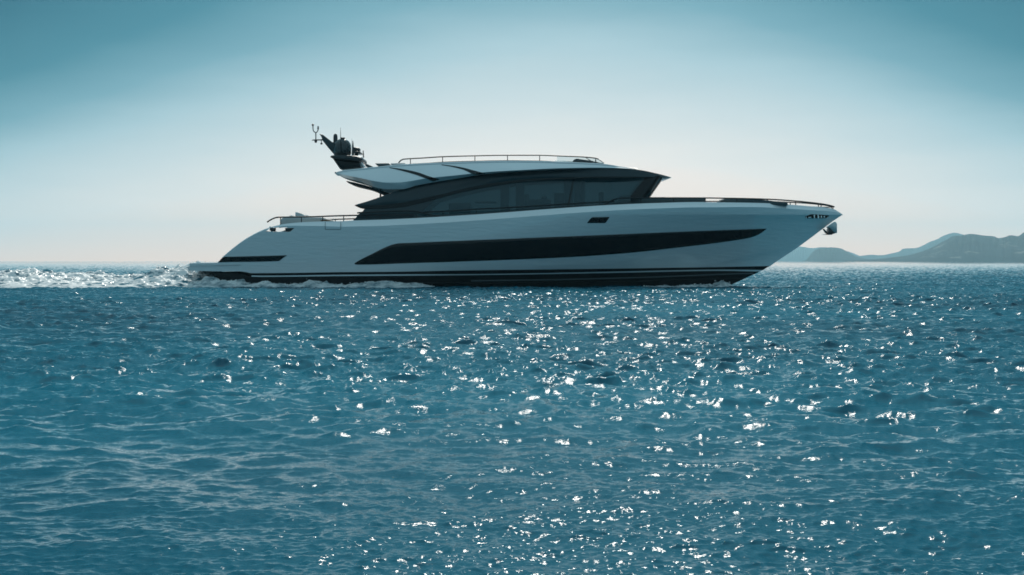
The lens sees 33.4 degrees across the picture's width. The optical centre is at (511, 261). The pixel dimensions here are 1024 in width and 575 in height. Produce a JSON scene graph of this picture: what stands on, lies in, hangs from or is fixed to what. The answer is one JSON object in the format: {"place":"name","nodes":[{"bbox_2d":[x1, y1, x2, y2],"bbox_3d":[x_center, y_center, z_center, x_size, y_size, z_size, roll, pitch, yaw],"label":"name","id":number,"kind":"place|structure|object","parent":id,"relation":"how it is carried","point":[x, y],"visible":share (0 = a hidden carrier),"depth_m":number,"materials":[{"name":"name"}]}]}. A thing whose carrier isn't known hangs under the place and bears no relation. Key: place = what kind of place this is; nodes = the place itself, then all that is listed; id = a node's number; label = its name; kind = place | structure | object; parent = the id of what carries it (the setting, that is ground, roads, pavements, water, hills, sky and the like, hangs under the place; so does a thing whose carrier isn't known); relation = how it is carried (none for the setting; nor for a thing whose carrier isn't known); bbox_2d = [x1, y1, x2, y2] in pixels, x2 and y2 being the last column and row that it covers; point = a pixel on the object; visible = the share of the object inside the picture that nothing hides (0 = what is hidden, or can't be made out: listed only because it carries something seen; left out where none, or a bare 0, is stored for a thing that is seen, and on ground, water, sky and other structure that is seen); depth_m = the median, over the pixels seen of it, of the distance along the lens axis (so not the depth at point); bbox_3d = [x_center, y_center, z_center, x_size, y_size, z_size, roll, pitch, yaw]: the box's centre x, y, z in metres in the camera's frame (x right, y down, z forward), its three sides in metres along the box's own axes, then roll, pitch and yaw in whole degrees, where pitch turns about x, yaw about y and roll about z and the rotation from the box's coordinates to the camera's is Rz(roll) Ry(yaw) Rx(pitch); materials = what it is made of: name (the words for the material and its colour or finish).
{"place":"outdoors","nodes":[
{"label":"outdoors","id":0,"kind":"place"},
{"bbox_2d":[0,261,1023,574],"bbox_3d":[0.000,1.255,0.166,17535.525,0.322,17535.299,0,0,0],"label":"sea","id":1,"kind":"structure","parent":0,"point":[788,417],"depth_m":12.77,"materials":[{"name":"liquid"}]},
{"bbox_2d":[0,261,221,287],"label":"wake foam","id":2,"kind":"object","parent":1,"relation":"on","point":[181,276],"visible":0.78,"depth_m":81.59,"materials":[{"name":"white"}]},
{"bbox_2d":[192,276,434,287],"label":"wash foam","id":3,"kind":"object","parent":1,"relation":"on","point":[208,281],"visible":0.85,"depth_m":80.02,"materials":[{"name":"white"}]},
{"bbox_2d":[190,124,842,286],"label":"motor yacht","id":4,"kind":"object","parent":1,"relation":"on","point":[577,222],"visible":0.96,"depth_m":80.75,"materials":[{"name":"white"}]},
{"bbox_2d":[417,179,572,216],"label":"cabin window","id":5,"kind":"structure","parent":4,"relation":"in","point":[557,191],"depth_m":80.81,"materials":[{"name":"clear glass"}]},
{"bbox_2d":[569,178,643,205],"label":"cabin window","id":6,"kind":"structure","parent":4,"relation":"in","point":[584,189],"depth_m":81.02,"materials":[{"name":"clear glass"}]},
{"bbox_2d":[644,280,734,286],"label":"bow foam","id":7,"kind":"object","parent":1,"relation":"on","point":[722,283],"visible":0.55,"depth_m":82.19,"materials":[{"name":"white"}]},
{"bbox_2d":[0,0,1023,260],"label":"sky","id":8,"kind":"structure","parent":0,"point":[131,130],"materials":[{"name":"blue"}]},
{"bbox_2d":[778,247,858,260],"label":"hills","id":9,"kind":"structure","parent":0,"point":[800,254],"depth_m":7707.70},
{"bbox_2d":[802,247,866,261],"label":"hills","id":10,"kind":"structure","parent":0,"point":[829,254],"depth_m":4708.33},
{"bbox_2d":[857,233,962,258],"bbox_3d":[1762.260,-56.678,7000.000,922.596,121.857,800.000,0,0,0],"label":"hills","id":11,"kind":"structure","parent":0,"point":[909,251],"depth_m":6848.72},
{"bbox_2d":[844,233,1023,261],"bbox_3d":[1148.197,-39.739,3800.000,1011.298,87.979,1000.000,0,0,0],"label":"hills","id":12,"kind":"structure","parent":0,"point":[973,248],"depth_m":3438.39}
]}

